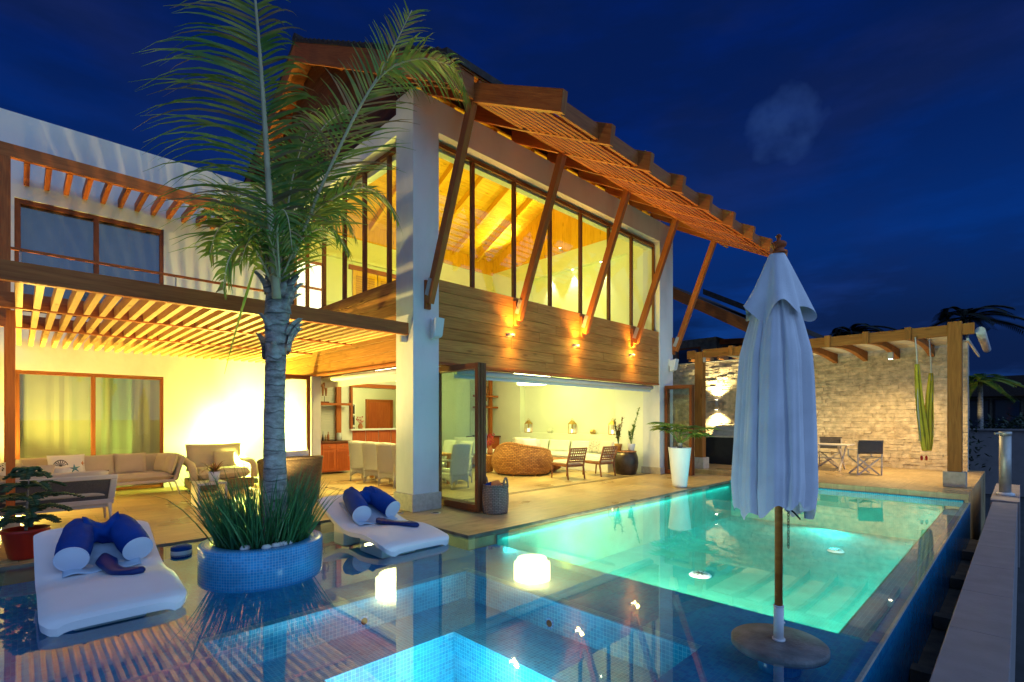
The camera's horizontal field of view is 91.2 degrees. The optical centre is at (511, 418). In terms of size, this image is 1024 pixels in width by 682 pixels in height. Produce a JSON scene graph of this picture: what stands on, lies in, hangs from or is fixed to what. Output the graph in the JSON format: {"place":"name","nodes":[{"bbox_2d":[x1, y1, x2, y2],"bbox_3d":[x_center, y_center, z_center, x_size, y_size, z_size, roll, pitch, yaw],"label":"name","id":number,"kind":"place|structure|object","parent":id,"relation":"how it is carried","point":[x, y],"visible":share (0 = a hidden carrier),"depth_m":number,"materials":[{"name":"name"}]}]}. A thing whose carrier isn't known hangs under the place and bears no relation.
{"place":"outdoors","nodes":[
{"label":"outdoors","id":0,"kind":"place"},
{"bbox_2d":[151,462,344,549],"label":"ornamental grass","id":1,"kind":"object","parent":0,"point":[232,529],"depth_m":5.59,"materials":[{"name":"plant"}]},
{"bbox_2d":[0,465,730,585],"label":"terrace","id":2,"kind":"structure","parent":0,"point":[167,521],"depth_m":9.59,"materials":[{"name":"stone"}]},
{"bbox_2d":[0,466,84,560],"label":"potted pine","id":3,"kind":"object","parent":2,"relation":"on","point":[17,541],"visible":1,"depth_m":5.68,"materials":[{"name":"green plant"}]},
{"bbox_2d":[0,470,117,517],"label":"outdoor sofa","id":4,"kind":"object","parent":2,"relation":"on","point":[97,489],"visible":0.68,"depth_m":7.28,"materials":[{"name":"fabric"}]},
{"bbox_2d":[15,464,55,472],"bbox_3d":[-7.196,0.880,7.538,0.460,0.356,0.261,0,0,-27],"label":"scatter cushion","id":5,"kind":"object","parent":4,"relation":"on","point":[49,468],"visible":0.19,"depth_m":7.60,"materials":[{"name":"fabric"}]},
{"bbox_2d":[15,453,184,493],"bbox_3d":[-8.211,1.182,10.124,2.621,0.844,0.910,0,0,-45],"label":"outdoor sofa","id":6,"kind":"object","parent":2,"relation":"on","point":[150,475],"visible":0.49,"depth_m":10.32,"materials":[{"name":"fabric"}]},
{"bbox_2d":[47,454,84,471],"bbox_3d":[-8.549,0.910,9.626,0.236,0.436,0.560,0,0,39],"label":"beach cushion","id":7,"kind":"object","parent":6,"relation":"on","point":[75,463],"visible":0.73,"depth_m":9.62,"materials":[{"name":"white fabric"}]},
{"bbox_2d":[84,454,114,473],"bbox_3d":[-8.307,0.940,10.036,0.239,0.436,0.560,0,0,40],"label":"scatter cushion","id":8,"kind":"object","parent":6,"relation":"on","point":[97,462],"visible":0.6,"depth_m":10.02,"materials":[{"name":"fabric"}]},
{"bbox_2d":[114,452,145,473],"bbox_3d":[-7.950,0.930,10.444,0.546,0.431,0.237,0,0,-45],"label":"scatter cushion","id":9,"kind":"object","parent":6,"relation":"on","point":[131,463],"visible":0.94,"depth_m":10.38,"materials":[{"name":"fabric"}]},
{"bbox_2d":[153,453,170,471],"bbox_3d":[-7.481,0.940,10.737,0.460,0.410,0.207,0,0,27],"label":"scatter cushion","id":10,"kind":"object","parent":6,"relation":"on","point":[159,461],"visible":0.6,"depth_m":10.66,"materials":[{"name":"fabric"}]},
{"bbox_2d":[162,454,177,473],"bbox_3d":[-7.284,0.950,10.650,0.440,0.405,0.218,0,0,33],"label":"scatter cushion","id":11,"kind":"object","parent":6,"relation":"on","point":[170,463],"visible":0.94,"depth_m":10.54,"materials":[{"name":"fabric"}]},
{"bbox_2d":[0,259,408,539],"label":"lattice pergola","id":12,"kind":"object","parent":2,"relation":"on","point":[146,318],"visible":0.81,"depth_m":7.47,"materials":[{"name":"wood"}]},
{"bbox_2d":[191,479,226,507],"bbox_3d":[-5.612,1.380,9.294,0.480,0.440,0.480,0,0,-45],"label":"cube side table","id":13,"kind":"object","parent":2,"relation":"on","point":[195,484],"visible":0.56,"depth_m":9.18,"materials":[{"name":"wood"}]},
{"bbox_2d":[193,460,229,480],"bbox_3d":[-5.592,0.960,9.362,0.837,0.395,0.713,0,0,-45],"label":"bromeliad","id":14,"kind":"object","parent":13,"relation":"on","point":[214,469],"visible":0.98,"depth_m":9.33,"materials":[{"name":"green plant"}]},
{"bbox_2d":[183,443,257,490],"bbox_3d":[-6.671,1.062,11.425,1.370,0.976,1.073,0,0,-45],"label":"lounge armchair","id":15,"kind":"object","parent":2,"relation":"on","point":[198,455],"visible":0.73,"depth_m":11.38,"materials":[{"name":"fabric"}]},
{"bbox_2d":[213,450,235,465],"bbox_3d":[-6.682,0.940,11.664,0.465,0.385,0.205,0,0,-45],"label":"scatter cushion","id":16,"kind":"object","parent":15,"relation":"on","point":[228,457],"visible":0.83,"depth_m":11.61,"materials":[{"name":"fabric"}]},
{"bbox_2d":[257,450,322,503],"bbox_3d":[-4.207,1.088,9.548,1.016,0.989,0.909,0,0,-45],"label":"wicker chair","id":17,"kind":"object","parent":2,"relation":"on","point":[295,459],"visible":0.52,"depth_m":9.35,"materials":[{"name":"wicker"}]},
{"bbox_2d":[321,440,349,472],"bbox_3d":[-5.434,1.095,14.644,1.360,0.890,0.497,0,0,-45],"label":"sideboard","id":18,"kind":"object","parent":2,"relation":"on","point":[335,454],"visible":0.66,"depth_m":14.62,"materials":[{"name":"red wood"}]},
{"bbox_2d":[348,441,377,481],"bbox_3d":[-3.889,1.079,13.062,0.582,1.043,0.612,0,0,21],"label":"dining chair","id":19,"kind":"object","parent":2,"relation":"on","point":[355,456],"visible":0.72,"depth_m":12.86,"materials":[{"name":"fabric"}]},
{"bbox_2d":[0,480,729,572],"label":"pool edge strip","id":20,"kind":"object","parent":2,"relation":"attached to","point":[200,540],"visible":0.51,"depth_m":7.59,"materials":[{"name":"concrete"}]},
{"bbox_2d":[349,384,395,430],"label":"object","id":21,"kind":"object","parent":2,"relation":"on","point":[376,409],"visible":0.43,"depth_m":19.27,"materials":[{"name":"paint"}]},
{"bbox_2d":[365,399,392,428],"bbox_3d":[-5.166,0.425,19.540,1.150,2.350,0.100,0,0,-45],"label":"door","id":22,"kind":"structure","parent":21,"relation":"in","point":[378,413],"depth_m":19.48,"materials":[{"name":"red wood"}]},
{"bbox_2d":[361,442,391,483],"bbox_3d":[-3.398,1.079,12.563,0.582,1.043,0.612,0,0,21],"label":"dining chair","id":23,"kind":"object","parent":2,"relation":"on","point":[369,454],"visible":0.73,"depth_m":12.36,"materials":[{"name":"fabric"}]},
{"bbox_2d":[376,443,395,486],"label":"dining chair","id":24,"kind":"object","parent":2,"relation":"on","point":[384,461],"visible":0.71,"depth_m":11.85,"materials":[{"name":"fabric"}]},
{"bbox_2d":[391,444,395,488],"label":"dining chair","id":25,"kind":"object","parent":2,"relation":"on","point":[393,446],"visible":0.15,"depth_m":11.45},
{"bbox_2d":[0,32,787,512],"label":"villa","id":26,"kind":"object","parent":2,"relation":"on","point":[494,184],"visible":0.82,"depth_m":11.11,"materials":[{"name":"paint"}]},
{"bbox_2d":[14,198,162,319],"bbox_3d":[-9.090,-3.275,10.910,2.466,2.246,0.251,0,0,-45],"label":"sliding window","id":27,"kind":"structure","parent":26,"relation":"in","point":[41,227],"depth_m":10.84,"materials":[{"name":"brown glass"}]},
{"bbox_2d":[15,370,162,489],"bbox_3d":[-9.090,0.301,10.910,2.466,2.558,0.251,0,0,-45],"label":"sliding door","id":28,"kind":"structure","parent":26,"relation":"in","point":[57,413],"depth_m":10.85,"materials":[{"name":"brown glass"}]},
{"bbox_2d":[0,141,264,312],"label":"balcony canopy","id":29,"kind":"object","parent":26,"relation":"attached to","point":[69,168],"visible":0.65,"depth_m":9.78,"materials":[{"name":"wood"}]},
{"bbox_2d":[285,374,310,455],"bbox_3d":[-4.974,0.293,11.269,0.880,2.585,0.056,0,0,-45],"label":"folding door","id":30,"kind":"structure","parent":26,"relation":"in","point":[287,376],"depth_m":11.52,"materials":[{"name":"brown wood"}]},
{"bbox_2d":[297,258,321,307],"bbox_3d":[-5.902,-3.800,14.478,0.960,1.560,0.077,0,0,-45],"label":"lit louvre window","id":31,"kind":"structure","parent":26,"relation":"attached to","point":[316,290],"depth_m":14.59,"materials":[{"name":"white"}]},
{"bbox_2d":[321,375,351,440],"bbox_3d":[-5.532,-0.576,14.637,1.650,2.449,0.345,0,0,-45],"label":"wall shelf","id":32,"kind":"object","parent":26,"relation":"attached to","point":[336,404],"depth_m":14.97,"materials":[{"name":"wood"}]},
{"bbox_2d":[293,147,395,306],"bbox_3d":[-3.736,-3.785,10.944,0.078,2.550,5.119,0,0,-45],"label":"window","id":33,"kind":"structure","parent":26,"relation":"in","point":[387,156],"depth_m":10.18,"materials":[{"name":"brown wood"}]},
{"bbox_2d":[321,368,395,387],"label":"ceiling","id":34,"kind":"structure","parent":26,"relation":"attached to","point":[386,375],"depth_m":10.38,"materials":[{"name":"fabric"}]},
{"bbox_2d":[352,430,395,443],"bbox_3d":[-4.128,0.932,16.261,2.230,1.135,0.029,0,0,-45],"label":"counter front","id":35,"kind":"object","parent":26,"relation":"attached to","point":[387,436],"visible":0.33,"depth_m":16.01,"materials":[{"name":"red wood"}]},
{"bbox_2d":[300,247,493,291],"bbox_3d":[-3.601,-4.905,16.702,8.060,0.110,0.139,0,0,-45],"label":"wall ledge","id":36,"kind":"object","parent":26,"relation":"attached to","point":[354,259],"depth_m":15.70,"materials":[{"name":"paint"}]},
{"bbox_2d":[430,317,443,339],"bbox_3d":[-1.328,-1.584,8.762,0.189,0.373,0.265,0,0,-45],"label":"loudspeaker","id":37,"kind":"object","parent":26,"relation":"attached to","point":[436,325],"visible":1,"depth_m":8.70,"materials":[{"name":"white plastic"}]},
{"bbox_2d":[439,362,479,512],"bbox_3d":[-1.032,0.313,8.975,0.056,2.545,1.360,0,0,-45],"label":"folding door","id":38,"kind":"structure","parent":26,"relation":"in","point":[475,507],"depth_m":8.52,"materials":[{"name":"brown wood"}]},
{"bbox_2d":[441,362,482,511],"bbox_3d":[-0.982,0.313,9.024,0.056,2.545,1.360,0,0,-45],"label":"folding door","id":39,"kind":"structure","parent":26,"relation":"in","point":[481,364],"depth_m":8.53,"materials":[{"name":"brown wood"}]},
{"bbox_2d":[439,363,486,502],"bbox_3d":[-0.921,0.313,9.091,0.097,2.545,1.350,0,0,-45],"label":"folding door","id":40,"kind":"structure","parent":26,"relation":"in","point":[484,364],"depth_m":8.91,"materials":[{"name":"brown wood"}]},
{"bbox_2d":[470,379,497,435],"bbox_3d":[-1.050,-0.576,19.049,1.130,2.449,0.345,0,0,-45],"label":"wall shelf","id":41,"kind":"object","parent":26,"relation":"attached to","point":[489,406],"depth_m":19.26,"materials":[{"name":"wood"}]},
{"bbox_2d":[439,142,654,330],"bbox_3d":[1.338,-3.785,11.848,7.808,2.550,0.078,0,0,-45],"label":"window","id":42,"kind":"structure","parent":26,"relation":"in","point":[473,162],"depth_m":11.34,"materials":[{"name":"brown wood"}]},
{"bbox_2d":[454,370,653,391],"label":"ceiling","id":43,"kind":"structure","parent":26,"relation":"attached to","point":[507,377],"depth_m":11.43,"materials":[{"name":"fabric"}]},
{"bbox_2d":[665,384,692,475],"bbox_3d":[4.748,0.313,14.307,0.056,2.545,0.830,0,0,-45],"label":"folding door","id":44,"kind":"structure","parent":26,"relation":"in","point":[667,471],"depth_m":14.15,"materials":[{"name":"brown wood"}]},
{"bbox_2d":[442,440,456,467],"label":"dining chair","id":45,"kind":"object","parent":2,"relation":"on","point":[447,446],"visible":0.18,"depth_m":13.38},
{"bbox_2d":[442,443,470,489],"bbox_3d":[-1.314,1.079,11.599,0.582,1.043,0.612,0,0,-45],"label":"dining chair","id":46,"kind":"object","parent":2,"relation":"on","point":[458,469],"visible":0.94,"depth_m":11.40,"materials":[{"name":"fabric"}]},
{"bbox_2d":[444,441,473,483],"bbox_3d":[-1.313,1.079,12.669,0.612,1.043,0.582,0,0,-45],"label":"dining chair","id":47,"kind":"object","parent":2,"relation":"on","point":[471,457],"visible":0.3,"depth_m":12.63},
{"bbox_2d":[453,437,494,464],"bbox_3d":[-1.296,1.068,17.140,1.700,0.904,0.850,0,0,-45],"label":"dining table","id":48,"kind":"object","parent":2,"relation":"on","point":[458,439],"visible":0.14,"depth_m":16.91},
{"bbox_2d":[466,436,500,448],"bbox_3d":[-1.069,1.095,18.941,1.310,0.890,0.497,0,0,-45],"label":"sideboard","id":49,"kind":"object","parent":2,"relation":"on","point":[495,444],"visible":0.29,"depth_m":19.00,"materials":[{"name":"red wood"}]},
{"bbox_2d":[326,473,649,500],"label":"floor track","id":50,"kind":"structure","parent":2,"relation":"on","point":[541,488],"depth_m":11.84,"materials":[{"name":"black metal"}]},
{"bbox_2d":[486,454,492,471],"bbox_3d":[-0.836,1.330,15.033,0.400,0.500,0.400,0,0,-45],"label":"wicker cube","id":51,"kind":"object","parent":2,"relation":"on","point":[489,467],"visible":0.26,"depth_m":14.92,"materials":[{"name":"wicker"}]},
{"bbox_2d":[482,476,508,514],"bbox_3d":[-0.286,1.292,8.559,0.459,0.619,0.465,0,0,-45],"label":"towel basket","id":52,"kind":"object","parent":2,"relation":"on","point":[495,499],"visible":0.95,"depth_m":8.37,"materials":[{"name":"wicker"}]},
{"bbox_2d":[491,442,552,475],"bbox_3d":[0.309,1.125,14.572,1.786,0.962,1.633,0,0,-9],"label":"rattan loveseat","id":53,"kind":"object","parent":2,"relation":"on","point":[512,458],"visible":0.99,"depth_m":13.90,"materials":[{"name":"brown wicker"}]},
{"bbox_2d":[511,438,617,472],"bbox_3d":[1.408,1.152,16.820,0.785,0.895,4.800,0,0,-45],"label":"banquette","id":54,"kind":"object","parent":2,"relation":"on","point":[558,448],"visible":0.29,"depth_m":16.19,"materials":[{"name":"white fabric"}]},
{"bbox_2d":[587,440,603,452],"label":"bench cushion","id":55,"kind":"object","parent":54,"relation":"on","point":[593,446],"visible":0.89,"depth_m":15.64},
{"bbox_2d":[598,440,614,453],"bbox_3d":[2.879,0.860,15.322,0.500,0.392,0.234,0,0,40],"label":"bench cushion","id":56,"kind":"object","parent":54,"relation":"on","point":[606,443],"visible":0.55,"depth_m":15.30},
{"bbox_2d":[551,447,586,479],"bbox_3d":[1.527,1.179,13.485,0.612,0.849,0.855,0,0,-33],"label":"strap chair","id":57,"kind":"object","parent":2,"relation":"on","point":[569,462],"visible":1,"depth_m":13.26,"materials":[{"name":"brown wood"}]},
{"bbox_2d":[582,446,617,476],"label":"strap chair","id":58,"kind":"object","parent":2,"relation":"on","point":[600,460],"visible":0.91,"depth_m":14.01,"materials":[{"name":"brown wood"}]},
{"bbox_2d":[615,450,637,474],"bbox_3d":[3.297,1.260,14.541,0.720,0.676,0.720,0,0,-45],"label":"drum table","id":59,"kind":"object","parent":2,"relation":"on","point":[626,462],"visible":0.84,"depth_m":14.25,"materials":[{"name":"ceramic"}]},
{"bbox_2d":[614,417,623,450],"bbox_3d":[3.089,0.426,14.537,0.332,0.987,0.358,0,0,-45],"label":"potted shrub","id":60,"kind":"object","parent":59,"relation":"on","point":[617,433],"visible":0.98,"depth_m":14.52,"materials":[{"name":"green plant"}]},
{"bbox_2d":[627,407,639,450],"bbox_3d":[3.526,0.290,14.499,0.458,1.259,0.254,0,0,25],"label":"potted orchid","id":61,"kind":"object","parent":59,"relation":"on","point":[631,446],"visible":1,"depth_m":14.49,"materials":[{"name":"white plant"}]},
{"bbox_2d":[648,422,719,487],"bbox_3d":[3.925,0.831,11.719,1.534,1.532,1.561,0,0,-17],"label":"potted fan palm","id":62,"kind":"object","parent":2,"relation":"on","point":[679,456],"visible":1,"depth_m":11.59,"materials":[{"name":"white plastic"}]},
{"bbox_2d":[348,264,395,295],"bbox_3d":[-4.306,-3.530,16.049,1.940,2.420,0.077,0,0,-45],"label":"railing","id":63,"kind":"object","parent":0,"point":[376,278],"depth_m":15.79,"materials":[{"name":"brown wood"}]},
{"bbox_2d":[352,270,376,295],"bbox_3d":[-4.613,-3.460,15.749,0.820,2.280,0.070,0,0,-45],"label":"door leaf","id":64,"kind":"structure","parent":63,"relation":"in","point":[356,275],"depth_m":15.59,"materials":[{"name":"brown wood"}]},
{"bbox_2d":[0,0,1023,376],"label":"sky","id":65,"kind":"structure","parent":0,"point":[882,141],"materials":[{"name":"blue"}]},
{"bbox_2d":[969,428,1023,496],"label":"garden wall","id":66,"kind":"structure","parent":0,"point":[990,447],"depth_m":19.19,"materials":[{"name":"concrete"}]},
{"bbox_2d":[969,375,1023,428],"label":"distant house","id":67,"kind":"structure","parent":0,"point":[997,404],"depth_m":35.57,"materials":[{"name":"concrete"}]},
{"bbox_2d":[970,399,989,428],"bbox_3d":[33.976,-0.350,36.670,0.115,2.100,1.400,0,0,-45],"label":"window","id":68,"kind":"structure","parent":67,"relation":"in","point":[973,403],"depth_m":36.63,"materials":[{"name":"black glass"}]},
{"bbox_2d":[994,399,1020,428],"bbox_3d":[35.098,-0.350,35.529,0.115,2.100,1.400,0,0,-45],"label":"window","id":69,"kind":"structure","parent":67,"relation":"in","point":[1002,407],"depth_m":35.52,"materials":[{"name":"black glass"}]},
{"bbox_2d":[979,494,1023,681],"bbox_3d":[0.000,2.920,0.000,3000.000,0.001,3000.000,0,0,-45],"label":"wall","id":70,"kind":"structure","parent":0,"point":[1019,666],"depth_m":7.93,"materials":[{"name":"concrete"}]},
{"bbox_2d":[0,503,969,681],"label":"pool shelf","id":71,"kind":"object","parent":70,"relation":"on","point":[162,646],"visible":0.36,"depth_m":4.57,"materials":[{"name":"blue tile"}]},
{"bbox_2d":[33,520,186,636],"bbox_3d":[-3.838,1.463,4.726,0.950,0.655,2.000,0,0,-45],"label":"pool lounger","id":72,"kind":"object","parent":71,"relation":"on","point":[75,602],"visible":0.75,"depth_m":4.24,"materials":[{"name":"fabric"}]},
{"bbox_2d":[62,542,140,577],"bbox_3d":[-4.080,1.317,4.993,0.632,0.242,0.722,0,0,-45],"label":"towel","id":73,"kind":"object","parent":72,"relation":"on","point":[98,549],"visible":0.33,"depth_m":4.95,"materials":[{"name":"fabric"}]},
{"bbox_2d":[52,511,152,570],"bbox_3d":[-4.109,1.191,5.030,0.761,0.460,0.741,0,0,-45],"label":"bolster pillow","id":74,"kind":"object","parent":73,"relation":"on","point":[128,536],"visible":0.99,"depth_m":4.95,"materials":[{"name":"blue fabric"}]},
{"bbox_2d":[95,553,145,574],"bbox_3d":[-3.731,1.375,4.714,0.730,0.122,0.191,0,0,29],"label":"padded strap","id":75,"kind":"object","parent":72,"relation":"on","point":[107,563],"visible":0.98,"depth_m":4.63,"materials":[{"name":"fabric"}]},
{"bbox_2d":[197,529,321,590],"bbox_3d":[-2.930,1.604,5.899,1.310,0.388,1.310,0,0,-45],"label":"tiled planter","id":76,"kind":"object","parent":71,"relation":"on","point":[229,569],"visible":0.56,"depth_m":5.35,"materials":[{"name":"blue tile"}]},
{"bbox_2d":[131,0,470,540],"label":"coconut palm","id":77,"kind":"object","parent":76,"relation":"in","point":[275,254],"visible":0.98,"depth_m":5.63,"materials":[{"name":"green plant"}]},
{"bbox_2d":[318,494,448,558],"bbox_3d":[-1.819,1.463,6.909,0.950,0.655,2.000,0,0,-45],"label":"pool lounger","id":78,"kind":"object","parent":71,"relation":"on","point":[382,541],"visible":0.63,"depth_m":6.49,"materials":[{"name":"fabric"}]},
{"bbox_2d":[339,502,396,525],"bbox_3d":[-2.062,1.317,7.176,0.632,0.242,0.722,0,0,-45],"label":"towel","id":79,"kind":"object","parent":78,"relation":"on","point":[375,513],"visible":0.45,"depth_m":7.13,"materials":[{"name":"fabric"}]},
{"bbox_2d":[343,486,399,521],"bbox_3d":[-2.078,1.199,7.215,0.761,0.446,0.725,0,0,-45],"label":"bolster pillow","id":80,"kind":"object","parent":79,"relation":"on","point":[356,502],"visible":0.97,"depth_m":7.13,"materials":[{"name":"blue fabric"}]},
{"bbox_2d":[376,517,418,526],"bbox_3d":[-1.568,1.395,6.737,0.716,0.075,0.174,0,0,27],"label":"padded strap","id":81,"kind":"object","parent":78,"relation":"on","point":[385,521],"visible":1,"depth_m":6.66,"materials":[{"name":"fabric"}]},
{"bbox_2d":[198,568,702,681],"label":"spa basin","id":82,"kind":"object","parent":71,"relation":"in","point":[466,625],"visible":0.92,"depth_m":4.62,"materials":[{"name":"liquid"}]},
{"bbox_2d":[731,234,829,677],"bbox_3d":[1.922,0.233,3.619,0.630,3.131,0.634,0,0,-45],"label":"parasol","id":83,"kind":"object","parent":71,"relation":"on","point":[775,456],"visible":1,"depth_m":3.51,"materials":[{"name":"white fabric"}]},
{"bbox_2d":[855,502,969,681],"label":"overflow lip","id":84,"kind":"object","parent":71,"relation":"on","point":[867,666],"visible":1,"depth_m":4.18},
{"bbox_2d":[496,483,944,634],"bbox_3d":[4.212,2.385,8.608,8.320,1.430,4.240,0,0,-45],"label":"pool basin","id":85,"kind":"object","parent":70,"relation":"in","point":[671,543],"visible":0.4,"depth_m":9.11,"materials":[{"name":"liquid"}]},
{"bbox_2d":[689,571,711,578],"bbox_3d":[3.006,2.479,8.005,0.340,0.038,0.340,0,0,-45],"label":"drain cover","id":86,"kind":"object","parent":85,"relation":"on","point":[701,574],"visible":1,"depth_m":7.93,"materials":[{"name":"white plastic"}]},
{"bbox_2d":[840,509,957,641],"bbox_3d":[5.790,2.400,7.005,8.320,1.200,0.259,0,0,-45],"label":"bench","id":87,"kind":"object","parent":85,"relation":"attached to","point":[865,622],"visible":0.27,"depth_m":5.38,"materials":[{"name":"tile"}]},
{"bbox_2d":[673,286,823,363],"bbox_3d":[10.453,-2.525,29.652,11.500,10.850,12.400,0,0,-45],"label":"neighbour villa","id":88,"kind":"object","parent":70,"relation":"on","point":[727,315],"visible":0.12,"depth_m":24.64,"materials":[{"name":"wood"}]},
{"bbox_2d":[678,347,700,363],"bbox_3d":[8.944,-2.200,25.360,0.068,2.800,1.200,0,0,-45],"label":"window","id":89,"kind":"structure","parent":88,"relation":"in","point":[682,353],"depth_m":25.49,"materials":[{"name":"blue glass"}]},
{"bbox_2d":[695,464,984,539],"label":"patio platform","id":90,"kind":"structure","parent":70,"relation":"on","point":[914,482],"depth_m":12.01,"materials":[{"name":"stone"}]},
{"bbox_2d":[706,425,733,464],"bbox_3d":[7.096,0.841,16.526,0.780,1.276,1.400,0,0,-45],"label":"barbecue counter","id":91,"kind":"object","parent":90,"relation":"on","point":[719,447],"visible":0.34,"depth_m":16.36,"materials":[{"name":"black metal"}]},
{"bbox_2d":[673,340,968,471],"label":"stone wall","id":92,"kind":"structure","parent":90,"relation":"on","point":[871,398],"depth_m":15.60,"materials":[{"name":"stone"}]},
{"bbox_2d":[818,437,841,467],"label":"director chair","id":93,"kind":"object","parent":90,"relation":"on","point":[830,439],"visible":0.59,"depth_m":15.58,"materials":[{"name":"fabric"}]},
{"bbox_2d":[817,443,854,470],"bbox_3d":[9.066,1.114,14.887,0.910,0.768,1.700,0,0,-45],"label":"patio table","id":94,"kind":"object","parent":90,"relation":"on","point":[837,445],"visible":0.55,"depth_m":14.39,"materials":[{"name":"wood"}]},
{"bbox_2d":[687,321,990,487],"bbox_3d":[8.639,-0.441,15.193,4.770,3.839,8.465,0,0,-45],"label":"patio pergola","id":95,"kind":"object","parent":90,"relation":"on","point":[859,346],"visible":0.82,"depth_m":11.92,"materials":[{"name":"wood"}]},
{"bbox_2d":[914,337,933,459],"bbox_3d":[9.385,-0.455,11.413,0.661,2.796,0.170,0,0,-23],"label":"hammock chair","id":96,"kind":"object","parent":95,"relation":"hanging from","point":[925,417],"visible":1,"depth_m":11.40,"materials":[{"name":"green fabric"}]},
{"bbox_2d":[730,480,962,506],"bbox_3d":[7.279,1.665,11.444,0.092,0.130,4.500,0,0,-45],"label":"waterline tile","id":97,"kind":"object","parent":90,"relation":"attached to","point":[908,498],"visible":0.64,"depth_m":10.60,"materials":[{"name":"tile"}]},
{"bbox_2d":[847,440,882,474],"bbox_3d":[9.435,1.026,13.390,0.630,0.934,0.608,0,0,7],"label":"director chair","id":98,"kind":"object","parent":90,"relation":"on","point":[871,447],"visible":1,"depth_m":13.15,"materials":[{"name":"fabric"}]},
{"bbox_2d":[829,323,897,336],"bbox_3d":[23.157,-1.614,32.948,4.970,9.028,4.515,0,0,-45],"label":"distant palm","id":99,"kind":"object","parent":70,"relation":"on","point":[852,329],"visible":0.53,"depth_m":32.55,"materials":[{"name":"green plant"}]},
{"bbox_2d":[917,539,978,667],"bbox_3d":[3.195,2.625,3.917,16.450,0.550,0.300,0,0,-45],"label":"overflow gutter","id":100,"kind":"object","parent":70,"relation":"on","point":[931,650],"visible":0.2,"depth_m":6.02,"materials":[{"name":"concrete"}]},
{"bbox_2d":[910,549,974,681],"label":"gutter rib","id":101,"kind":"object","parent":100,"relation":"on","point":[920,672],"visible":0.48,"depth_m":5.56,"materials":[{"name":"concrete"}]},
{"bbox_2d":[929,483,1019,681],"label":"wall","id":102,"kind":"structure","parent":70,"relation":"on","point":[979,643],"depth_m":4.31,"materials":[{"name":"concrete"}]},
{"bbox_2d":[994,431,1014,495],"bbox_3d":[10.441,0.945,10.629,0.306,1.349,0.322,0,0,-45],"label":"bollard lamp","id":103,"kind":"object","parent":102,"relation":"on","point":[1005,463],"visible":1,"depth_m":10.55,"materials":[{"name":"silver metal"}]},
{"bbox_2d":[929,305,1023,427],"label":"distant palm","id":104,"kind":"object","parent":70,"relation":"on","point":[970,315],"visible":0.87,"depth_m":29.71,"materials":[{"name":"green plant"}]},
{"bbox_2d":[969,419,996,472],"bbox_3d":[16.355,1.203,19.636,1.906,4.009,4.003,0,0,-45],"label":"shrub","id":105,"kind":"object","parent":70,"relation":"on","point":[970,442],"visible":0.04,"depth_m":18.61,"materials":[{"name":"green plant"}]},
{"bbox_2d":[969,373,1023,428],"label":"distant palm","id":106,"kind":"object","parent":70,"relation":"on","point":[982,378],"visible":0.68,"depth_m":28.89,"materials":[{"name":"green plant"}]},
{"bbox_2d":[971,412,1023,428],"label":"shrub","id":107,"kind":"object","parent":70,"relation":"on","point":[1015,420],"visible":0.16,"depth_m":28.42,"materials":[{"name":"green plant"}]},
{"label":"water","id":108,"kind":"structure","parent":0,"visible":0},
{"bbox_2d":[170,544,191,559],"bbox_3d":[-4.018,1.612,6.091,0.230,0.156,0.230,0,0,-45],"label":"pool float","id":109,"kind":"object","parent":108,"relation":"on","point":[181,551],"visible":1,"depth_m":6.01,"materials":[{"name":"fabric"}]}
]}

